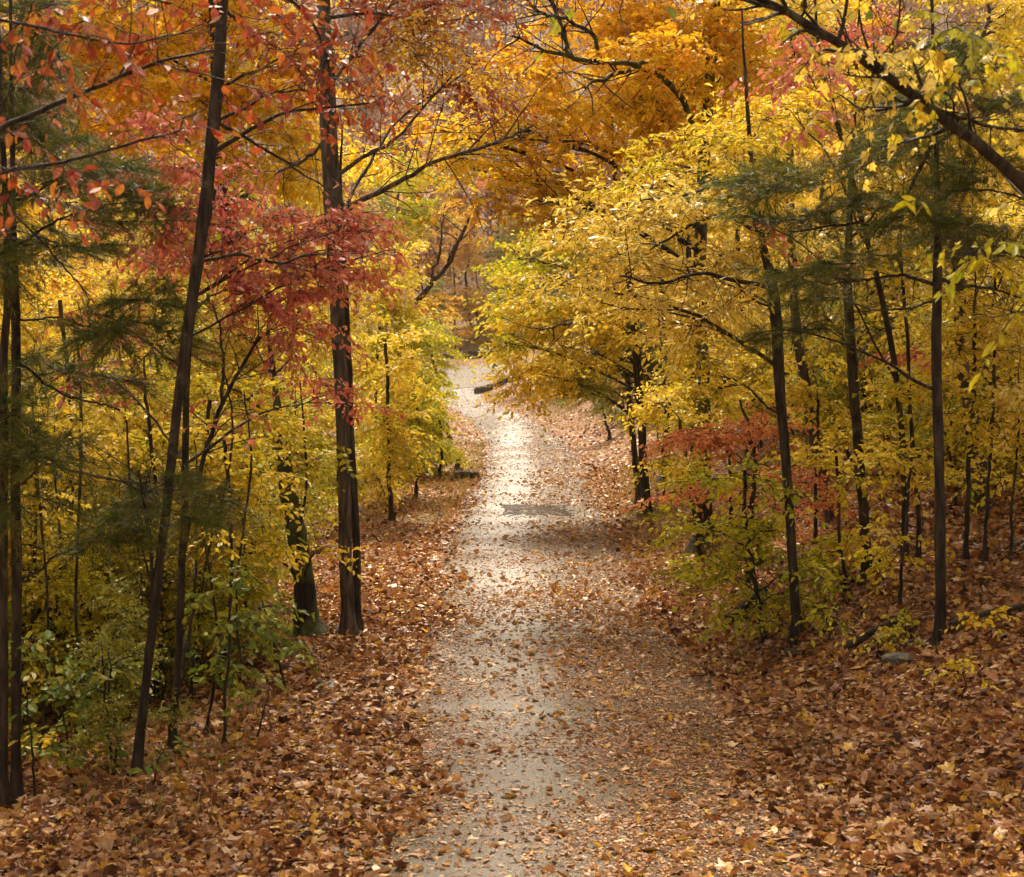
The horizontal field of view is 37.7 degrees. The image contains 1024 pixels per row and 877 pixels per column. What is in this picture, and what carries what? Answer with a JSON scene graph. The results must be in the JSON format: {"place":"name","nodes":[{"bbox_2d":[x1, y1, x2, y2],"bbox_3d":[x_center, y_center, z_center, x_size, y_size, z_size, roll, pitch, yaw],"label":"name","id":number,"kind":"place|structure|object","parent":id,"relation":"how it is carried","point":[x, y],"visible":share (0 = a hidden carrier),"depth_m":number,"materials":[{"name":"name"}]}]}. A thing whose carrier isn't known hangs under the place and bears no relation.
{"place":"outdoors","nodes":[
{"label":"outdoors","id":0,"kind":"place"},
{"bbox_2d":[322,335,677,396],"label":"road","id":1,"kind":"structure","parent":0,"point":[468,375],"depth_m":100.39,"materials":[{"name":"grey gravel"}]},
{"bbox_2d":[0,368,1023,876],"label":"fallen leaves","id":2,"kind":"object","parent":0,"point":[156,860],"depth_m":11.45,"materials":[{"name":"brown plant"}]},
{"bbox_2d":[1,0,1023,876],"bbox_3d":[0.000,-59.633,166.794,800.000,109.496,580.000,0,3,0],"label":"ground","id":3,"kind":"structure","parent":0,"point":[815,686],"depth_m":13.76,"materials":[{"name":"brown plant"}]},
{"bbox_2d":[0,151,93,409],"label":"woodland tree","id":4,"kind":"object","parent":3,"relation":"on","point":[53,302],"visible":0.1,"depth_m":25.89,"materials":[{"name":"yellow plant"}]},
{"bbox_2d":[0,27,97,808],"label":"pine tree","id":5,"kind":"object","parent":3,"relation":"on","point":[9,279],"visible":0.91,"depth_m":10.40,"materials":[{"name":"green plant"}]},
{"bbox_2d":[8,630,89,796],"bbox_3d":[-3.398,2.115,11.017,0.625,1.462,0.889,0,3,0],"label":"seedling","id":6,"kind":"object","parent":3,"relation":"on","point":[38,645],"visible":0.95,"depth_m":10.87,"materials":[{"name":"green plant"}]},
{"bbox_2d":[0,283,104,729],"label":"sapling","id":7,"kind":"object","parent":3,"relation":"on","point":[66,409],"visible":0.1,"depth_m":14.00,"materials":[{"name":"yellow plant"}]},
{"bbox_2d":[8,510,98,702],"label":"understorey sapling","id":8,"kind":"object","parent":3,"relation":"on","point":[29,563],"visible":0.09,"depth_m":14.07,"materials":[{"name":"green plant"}]},
{"bbox_2d":[9,400,109,759],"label":"sapling","id":9,"kind":"object","parent":3,"relation":"on","point":[70,497],"visible":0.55,"depth_m":12.34,"materials":[{"name":"plant"}]},
{"bbox_2d":[3,204,122,421],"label":"woodland tree","id":10,"kind":"object","parent":3,"relation":"on","point":[66,282],"visible":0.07,"depth_m":33.73,"materials":[{"name":"yellow plant"}]},
{"bbox_2d":[8,701,132,778],"bbox_3d":[-3.362,2.325,11.207,1.088,0.929,0.914,2,4,33],"label":"seedling","id":11,"kind":"object","parent":3,"relation":"on","point":[48,755],"visible":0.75,"depth_m":11.12,"materials":[{"name":"green plant"}]},
{"bbox_2d":[8,631,164,763],"bbox_3d":[-3.213,2.067,11.218,0.798,1.245,1.183,1,4,22],"label":"seedling","id":12,"kind":"object","parent":3,"relation":"on","point":[55,690],"visible":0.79,"depth_m":11.13,"materials":[{"name":"green plant"}]},
{"bbox_2d":[0,142,175,394],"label":"woodland tree","id":13,"kind":"object","parent":3,"relation":"on","point":[75,233],"visible":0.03,"depth_m":40.23,"materials":[{"name":"yellow plant"}]},
{"bbox_2d":[22,548,159,734],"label":"understorey sapling","id":14,"kind":"object","parent":3,"relation":"on","point":[58,621],"visible":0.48,"depth_m":12.84,"materials":[{"name":"green plant"}]},
{"bbox_2d":[8,300,179,697],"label":"sapling","id":15,"kind":"object","parent":3,"relation":"on","point":[61,384],"visible":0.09,"depth_m":15.31,"materials":[{"name":"yellow plant"}]},
{"bbox_2d":[8,411,185,744],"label":"understorey sapling","id":16,"kind":"object","parent":3,"relation":"on","point":[34,507],"visible":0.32,"depth_m":13.37,"materials":[{"name":"green plant"}]},
{"bbox_2d":[22,543,176,713],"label":"sapling","id":17,"kind":"object","parent":3,"relation":"on","point":[70,602],"visible":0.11,"depth_m":13.43,"materials":[{"name":"green plant"}]},
{"bbox_2d":[34,334,170,736],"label":"sapling","id":18,"kind":"object","parent":3,"relation":"on","point":[81,426],"visible":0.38,"depth_m":12.24,"materials":[{"name":"plant"}]},
{"bbox_2d":[30,556,212,777],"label":"understorey sapling","id":19,"kind":"object","parent":3,"relation":"on","point":[94,738],"visible":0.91,"depth_m":11.12,"materials":[{"name":"green plant"}]},
{"bbox_2d":[0,0,261,803],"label":"pine tree","id":20,"kind":"object","parent":3,"relation":"on","point":[96,335],"visible":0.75,"depth_m":10.73,"materials":[{"name":"green plant"}]},
{"bbox_2d":[92,361,169,701],"bbox_3d":[-3.420,0.945,13.982,0.801,3.354,1.271,1,4,24],"label":"bare stem","id":21,"kind":"object","parent":3,"relation":"on","point":[151,448],"visible":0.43,"depth_m":13.64,"materials":[{"name":"plant"}]},
{"bbox_2d":[34,475,234,662],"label":"understorey sapling","id":22,"kind":"object","parent":3,"relation":"on","point":[120,562],"visible":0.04,"depth_m":14.37,"materials":[{"name":"green plant"}]},
{"bbox_2d":[85,406,191,714],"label":"tree","id":23,"kind":"object","parent":3,"relation":"on","point":[128,457],"visible":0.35,"depth_m":13.20,"materials":[{"name":"plant"}]},
{"bbox_2d":[49,366,236,687],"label":"sapling","id":24,"kind":"object","parent":3,"relation":"on","point":[155,409],"visible":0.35,"depth_m":14.36,"materials":[{"name":"yellow plant"}]},
{"bbox_2d":[69,495,253,702],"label":"understorey sapling","id":25,"kind":"object","parent":3,"relation":"on","point":[206,624],"visible":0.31,"depth_m":13.35,"materials":[{"name":"green plant"}]},
{"bbox_2d":[72,196,263,429],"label":"woodland tree","id":26,"kind":"object","parent":3,"relation":"on","point":[124,275],"visible":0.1,"depth_m":33.96,"materials":[{"name":"yellow plant"}]},
{"bbox_2d":[0,0,392,246],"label":"dogwood tree","id":27,"kind":"object","parent":3,"relation":"on","point":[122,44],"visible":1,"depth_m":6.75,"materials":[{"name":"red plant"}]},
{"bbox_2d":[161,538,249,670],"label":"understorey sapling","id":28,"kind":"object","parent":3,"relation":"on","point":[207,589],"visible":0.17,"depth_m":14.04,"materials":[{"name":"green plant"}]},
{"bbox_2d":[0,0,415,572],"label":"maple tree","id":29,"kind":"object","parent":3,"relation":"on","point":[162,86],"visible":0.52,"depth_m":19.30,"materials":[{"name":"orange plant"}]},
{"bbox_2d":[152,440,270,734],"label":"sapling","id":30,"kind":"object","parent":3,"relation":"on","point":[232,552],"visible":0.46,"depth_m":11.87,"materials":[{"name":"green plant"}]},
{"bbox_2d":[92,367,335,675],"bbox_3d":[-2.952,0.906,14.487,1.841,3.204,2.552,2,4,34],"label":"sapling","id":31,"kind":"object","parent":3,"relation":"on","point":[283,427],"visible":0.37,"depth_m":14.48,"materials":[{"name":"yellow plant"}]},
{"bbox_2d":[125,143,331,397],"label":"woodland tree","id":32,"kind":"object","parent":3,"relation":"on","point":[218,237],"depth_m":36.92,"materials":[{"name":"yellow plant"}]},
{"bbox_2d":[35,95,426,752],"bbox_3d":[-2.262,-0.015,11.814,3.180,5.216,2.672,0,3,0],"label":"dogwood tree","id":33,"kind":"object","parent":3,"relation":"on","point":[305,295],"visible":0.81,"depth_m":11.56,"materials":[{"name":"red plant"}]},
{"bbox_2d":[178,374,297,697],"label":"sapling","id":34,"kind":"object","parent":3,"relation":"on","point":[228,455],"visible":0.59,"depth_m":13.22,"materials":[{"name":"plant"}]},
{"bbox_2d":[150,400,336,690],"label":"sapling","id":35,"kind":"object","parent":3,"relation":"on","point":[238,477],"visible":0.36,"depth_m":13.68,"materials":[{"name":"yellow plant"}]},
{"bbox_2d":[47,0,441,780],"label":"hardwood tree","id":36,"kind":"object","parent":3,"relation":"on","point":[215,120],"visible":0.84,"depth_m":10.69,"materials":[{"name":"red plant"}]},
{"bbox_2d":[167,412,328,611],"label":"understorey sapling","id":37,"kind":"object","parent":3,"relation":"on","point":[254,519],"visible":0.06,"depth_m":18.08,"materials":[{"name":"yellow plant"}]},
{"bbox_2d":[182,560,316,743],"bbox_3d":[-2.090,1.769,11.432,1.139,1.723,1.015,1,3,14],"label":"seedling","id":38,"kind":"object","parent":3,"relation":"on","point":[258,630],"visible":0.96,"depth_m":11.53,"materials":[{"name":"green plant"}]},
{"bbox_2d":[185,600,326,688],"bbox_3d":[-2.232,1.968,13.541,1.201,1.066,1.359,-3,5,-44],"label":"seedling","id":39,"kind":"object","parent":3,"relation":"on","point":[284,641],"visible":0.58,"depth_m":13.43,"materials":[{"name":"green plant"}]},
{"bbox_2d":[215,390,311,697],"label":"sapling","id":40,"kind":"object","parent":3,"relation":"on","point":[275,454],"visible":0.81,"depth_m":12.98,"materials":[{"name":"plant"}]},
{"bbox_2d":[174,426,357,657],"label":"sapling","id":41,"kind":"object","parent":3,"relation":"on","point":[254,595],"visible":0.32,"depth_m":15.13,"materials":[{"name":"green plant"}]},
{"bbox_2d":[129,286,403,637],"bbox_3d":[-2.798,0.317,16.159,3.132,3.992,4.126,0,3,0],"label":"hardwood tree","id":42,"kind":"object","parent":3,"relation":"on","point":[307,599],"visible":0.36,"depth_m":16.18,"materials":[{"name":"yellow plant"}]},
{"bbox_2d":[210,181,353,400],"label":"woodland tree","id":43,"kind":"object","parent":3,"relation":"on","point":[308,209],"visible":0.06,"depth_m":45.91,"materials":[{"name":"yellow plant"}]},
{"bbox_2d":[202,370,365,542],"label":"understorey sapling","id":44,"kind":"object","parent":3,"relation":"on","point":[331,500],"visible":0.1,"depth_m":23.76,"materials":[{"name":"yellow plant"}]},
{"bbox_2d":[214,283,356,515],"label":"understorey sapling","id":45,"kind":"object","parent":3,"relation":"on","point":[311,434],"visible":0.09,"depth_m":29.68,"materials":[{"name":"yellow plant"}]},
{"bbox_2d":[257,380,340,636],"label":"sapling","id":46,"kind":"object","parent":3,"relation":"on","point":[282,490],"visible":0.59,"depth_m":15.62,"materials":[{"name":"plant"}]},
{"bbox_2d":[256,379,375,533],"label":"understorey sapling","id":47,"kind":"object","parent":3,"relation":"on","point":[327,473],"visible":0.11,"depth_m":25.91,"materials":[{"name":"yellow plant"}]},
{"bbox_2d":[301,320,458,520],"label":"bushy tree","id":48,"kind":"object","parent":3,"relation":"on","point":[386,428],"visible":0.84,"depth_m":26.23,"materials":[{"name":"yellow plant"}]},
{"bbox_2d":[317,233,442,495],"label":"bushy tree","id":49,"kind":"object","parent":3,"relation":"on","point":[399,311],"visible":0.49,"depth_m":31.24,"materials":[{"name":"yellow plant"}]},
{"bbox_2d":[342,151,458,320],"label":"tree","id":50,"kind":"object","parent":3,"relation":"on","point":[397,195],"visible":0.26,"depth_m":120.94,"materials":[{"name":"yellow plant"}]},
{"bbox_2d":[339,0,467,632],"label":"hardwood tree","id":51,"kind":"object","parent":3,"relation":"on","point":[355,525],"visible":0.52,"depth_m":15.90,"materials":[{"name":"brown plant"}]},
{"bbox_2d":[236,0,576,636],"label":"hardwood tree","id":52,"kind":"object","parent":3,"relation":"on","point":[421,12],"visible":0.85,"depth_m":15.70,"materials":[{"name":"orange plant"}]},
{"bbox_2d":[351,298,464,498],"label":"bushy tree","id":53,"kind":"object","parent":3,"relation":"on","point":[419,425],"visible":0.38,"depth_m":30.35,"materials":[{"name":"yellow plant"}]},
{"bbox_2d":[349,139,484,399],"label":"hardwood tree","id":54,"kind":"object","parent":3,"relation":"on","point":[408,216],"visible":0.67,"depth_m":40.10,"materials":[{"name":"yellow plant"}]},
{"bbox_2d":[377,314,474,439],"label":"bushy tree","id":55,"kind":"object","parent":3,"relation":"on","point":[455,353],"visible":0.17,"depth_m":50.65,"materials":[{"name":"yellow plant"}]},
{"bbox_2d":[384,191,484,317],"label":"tree","id":56,"kind":"object","parent":3,"relation":"on","point":[455,213],"visible":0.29,"depth_m":128.80,"materials":[{"name":"yellow plant"}]},
{"bbox_2d":[404,376,475,477],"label":"bushy tree","id":57,"kind":"object","parent":3,"relation":"on","point":[447,457],"visible":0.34,"depth_m":35.40,"materials":[{"name":"yellow plant"}]},
{"bbox_2d":[430,210,502,336],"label":"tree","id":58,"kind":"object","parent":3,"relation":"on","point":[466,254],"visible":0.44,"depth_m":122.70,"materials":[{"name":"orange plant"}]},
{"bbox_2d":[440,283,508,345],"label":"tree","id":59,"kind":"object","parent":3,"relation":"on","point":[480,340],"visible":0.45,"depth_m":120.98,"materials":[{"name":"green plant"}]},
{"bbox_2d":[459,204,543,331],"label":"tree","id":60,"kind":"object","parent":3,"relation":"on","point":[504,238],"visible":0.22,"depth_m":124.99,"materials":[{"name":"yellow plant"}]},
{"bbox_2d":[0,0,1015,327],"bbox_3d":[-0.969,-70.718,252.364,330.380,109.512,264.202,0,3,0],"label":"branches","id":61,"kind":"object","parent":3,"relation":"on","point":[442,112],"visible":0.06,"depth_m":173.23,"materials":[{"name":"brown plant"}]},
{"bbox_2d":[0,0,1023,298],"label":"woods","id":62,"kind":"object","parent":3,"relation":"on","point":[578,158],"visible":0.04,"depth_m":170.51,"materials":[{"name":"orange plant"}]},
{"bbox_2d":[460,116,683,516],"bbox_3d":[0.255,-2.180,26.987,4.259,7.466,6.054,-2,4,-36],"label":"maple tree","id":63,"kind":"object","parent":3,"relation":"on","point":[543,328],"visible":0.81,"depth_m":25.87,"materials":[{"name":"yellow plant"}]},
{"bbox_2d":[547,392,636,440],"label":"sapling","id":64,"kind":"object","parent":3,"relation":"on","point":[600,407],"visible":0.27,"depth_m":45.85,"materials":[{"name":"yellow plant"}]},
{"bbox_2d":[378,0,882,552],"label":"maple tree","id":65,"kind":"object","parent":3,"relation":"on","point":[658,38],"visible":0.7,"depth_m":19.79,"materials":[{"name":"orange plant"}]},
{"bbox_2d":[578,281,685,504],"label":"maple tree","id":66,"kind":"object","parent":3,"relation":"on","point":[627,380],"visible":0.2,"depth_m":28.33,"materials":[{"name":"yellow plant"}]},
{"bbox_2d":[558,54,733,484],"bbox_3d":[2.728,-3.268,29.664,4.158,8.714,3.872,0,3,0],"label":"hardwood tree","id":67,"kind":"object","parent":3,"relation":"on","point":[659,321],"visible":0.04,"depth_m":29.72,"materials":[{"name":"yellow plant"}]},
{"bbox_2d":[598,369,735,561],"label":"sapling","id":68,"kind":"object","parent":3,"relation":"on","point":[649,413],"visible":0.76,"depth_m":20.45,"materials":[{"name":"yellow plant"}]},
{"bbox_2d":[496,11,853,646],"bbox_3d":[1.539,-0.898,14.130,3.363,6.202,3.565,0,3,0],"label":"maple tree","id":69,"kind":"object","parent":3,"relation":"on","point":[727,134],"visible":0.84,"depth_m":14.05,"materials":[{"name":"yellow plant"}]},
{"bbox_2d":[588,43,762,471],"bbox_3d":[3.286,-3.117,27.491,3.360,8.268,3.662,2,4,26],"label":"hardwood tree","id":70,"kind":"object","parent":3,"relation":"on","point":[688,253],"visible":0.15,"depth_m":27.50,"materials":[{"name":"yellow plant"}]},
{"bbox_2d":[650,340,789,524],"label":"sapling","id":71,"kind":"object","parent":3,"relation":"on","point":[752,378],"visible":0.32,"depth_m":21.55,"materials":[{"name":"yellow plant"}]},
{"bbox_2d":[621,400,857,588],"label":"maple tree","id":72,"kind":"object","parent":3,"relation":"on","point":[714,441],"visible":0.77,"depth_m":16.66,"materials":[{"name":"red plant"}]},
{"bbox_2d":[663,0,832,453],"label":"hardwood tree","id":73,"kind":"object","parent":3,"relation":"on","point":[737,237],"visible":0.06,"depth_m":27.29,"materials":[{"name":"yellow plant"}]},
{"bbox_2d":[624,443,872,671],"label":"maple sapling","id":74,"kind":"object","parent":3,"relation":"on","point":[735,532],"visible":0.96,"depth_m":14.54,"materials":[{"name":"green plant"}]},
{"bbox_2d":[476,0,1023,268],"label":"maple tree","id":75,"kind":"object","parent":3,"relation":"on","point":[845,51],"visible":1,"depth_m":7.07,"materials":[{"name":"yellow plant"}]},
{"bbox_2d":[666,235,876,440],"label":"understorey sapling","id":76,"kind":"object","parent":3,"relation":"on","point":[762,318],"visible":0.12,"depth_m":24.60,"materials":[{"name":"yellow plant"}]},
{"bbox_2d":[711,0,861,527],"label":"hardwood tree","id":77,"kind":"object","parent":3,"relation":"on","point":[784,33],"visible":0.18,"depth_m":18.16,"materials":[{"name":"yellow plant"}]},
{"bbox_2d":[785,597,857,647],"bbox_3d":[2.871,1.807,13.807,0.532,0.624,0.857,-1,4,-20],"label":"seedling","id":78,"kind":"object","parent":3,"relation":"on","point":[826,617],"visible":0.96,"depth_m":13.76,"materials":[{"name":"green plant"}]},
{"bbox_2d":[746,315,905,543],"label":"sapling","id":79,"kind":"object","parent":3,"relation":"on","point":[799,392],"visible":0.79,"depth_m":17.81,"materials":[{"name":"yellow plant"}]},
{"bbox_2d":[770,429,906,600],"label":"sapling","id":80,"kind":"object","parent":3,"relation":"on","point":[831,462],"visible":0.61,"depth_m":14.96,"materials":[{"name":"yellow plant"}]},
{"bbox_2d":[769,283,910,461],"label":"understorey sapling","id":81,"kind":"object","parent":3,"relation":"on","point":[830,392],"visible":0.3,"depth_m":20.36,"materials":[{"name":"yellow plant"}]},
{"bbox_2d":[751,216,928,445],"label":"understorey sapling","id":82,"kind":"object","parent":3,"relation":"on","point":[821,369],"visible":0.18,"depth_m":20.80,"materials":[{"name":"yellow plant"}]},
{"bbox_2d":[677,0,1023,647],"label":"pine tree","id":83,"kind":"object","parent":3,"relation":"on","point":[937,205],"visible":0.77,"depth_m":12.13,"materials":[{"name":"green plant"}]},
{"bbox_2d":[718,0,998,557],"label":"maple tree","id":84,"kind":"object","parent":3,"relation":"on","point":[854,32],"visible":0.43,"depth_m":13.10,"materials":[{"name":"yellow plant"}]},
{"bbox_2d":[793,4,940,255],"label":"woodland tree","id":85,"kind":"object","parent":3,"relation":"on","point":[872,48],"visible":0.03,"depth_m":31.02,"materials":[{"name":"yellow plant"}]},
{"bbox_2d":[760,140,986,453],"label":"understorey sapling","id":86,"kind":"object","parent":3,"relation":"on","point":[925,287],"visible":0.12,"depth_m":21.11,"materials":[{"name":"yellow plant"}]},
{"bbox_2d":[757,0,1023,586],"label":"hardwood tree","id":87,"kind":"object","parent":3,"relation":"on","point":[853,386],"visible":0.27,"depth_m":15.40,"materials":[{"name":"yellow plant"}]},
{"bbox_2d":[822,362,989,618],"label":"sapling","id":88,"kind":"object","parent":3,"relation":"on","point":[889,455],"visible":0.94,"depth_m":13.86,"materials":[{"name":"yellow plant"}]},
{"bbox_2d":[805,58,1007,558],"bbox_3d":[3.900,-1.126,14.585,1.822,5.166,3.362,0,3,6],"label":"hardwood tree","id":89,"kind":"object","parent":3,"relation":"on","point":[907,283],"visible":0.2,"depth_m":14.62,"materials":[{"name":"yellow plant"}]},
{"bbox_2d":[846,291,982,463],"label":"understorey sapling","id":90,"kind":"object","parent":3,"relation":"on","point":[893,417],"visible":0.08,"depth_m":18.55,"materials":[{"name":"yellow plant"}]},
{"bbox_2d":[844,0,1023,516],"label":"hardwood tree","id":91,"kind":"object","parent":3,"relation":"on","point":[1013,31],"visible":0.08,"depth_m":15.28,"materials":[{"name":"yellow plant"}]},
{"bbox_2d":[852,102,1023,559],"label":"hardwood tree","id":92,"kind":"object","parent":3,"relation":"on","point":[958,301],"visible":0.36,"depth_m":13.93,"materials":[{"name":"yellow plant"}]},
{"bbox_2d":[860,201,1023,468],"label":"understorey sapling","id":93,"kind":"object","parent":3,"relation":"on","point":[997,278],"visible":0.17,"depth_m":16.80,"materials":[{"name":"yellow plant"}]},
{"bbox_2d":[873,0,1023,263],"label":"woodland tree","id":94,"kind":"object","parent":3,"relation":"on","point":[987,33],"visible":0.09,"depth_m":27.84,"materials":[{"name":"yellow plant"}]},
{"bbox_2d":[891,341,1021,508],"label":"understorey sapling","id":95,"kind":"object","parent":3,"relation":"on","point":[924,437],"visible":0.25,"depth_m":15.99,"materials":[{"name":"yellow plant"}]},
{"bbox_2d":[892,82,1023,395],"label":"chestnut tree","id":96,"kind":"object","parent":3,"relation":"on","point":[974,265],"visible":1,"depth_m":6.32,"materials":[{"name":"yellow plant"}]},
{"bbox_2d":[898,300,1023,561],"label":"sapling","id":97,"kind":"object","parent":3,"relation":"on","point":[981,428],"visible":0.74,"depth_m":13.84,"materials":[{"name":"yellow plant"}]},
{"bbox_2d":[939,605,1023,649],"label":"seedling","id":98,"kind":"object","parent":3,"relation":"on","point":[1001,609],"visible":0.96,"depth_m":11.72,"materials":[{"name":"yellow plant"}]},
{"bbox_2d":[948,291,1023,559],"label":"sapling","id":99,"kind":"object","parent":3,"relation":"on","point":[1009,395],"visible":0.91,"depth_m":13.21,"materials":[{"name":"yellow plant"}]},
{"bbox_2d":[976,333,1023,484],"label":"understorey sapling","id":100,"kind":"object","parent":3,"relation":"on","point":[1021,370],"visible":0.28,"depth_m":15.60,"materials":[{"name":"yellow plant"}]},
{"bbox_2d":[365,387,847,876],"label":"path","id":101,"kind":"structure","parent":0,"point":[513,869],"depth_m":12.00,"materials":[{"name":"grey gravel"}]},
{"bbox_2d":[498,503,576,515],"bbox_3d":[0.481,1.327,27.960,1.503,0.020,2.270,0,3,0],"label":"path patch","id":102,"kind":"object","parent":101,"relation":"on","point":[529,510],"visible":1,"depth_m":27.90,"materials":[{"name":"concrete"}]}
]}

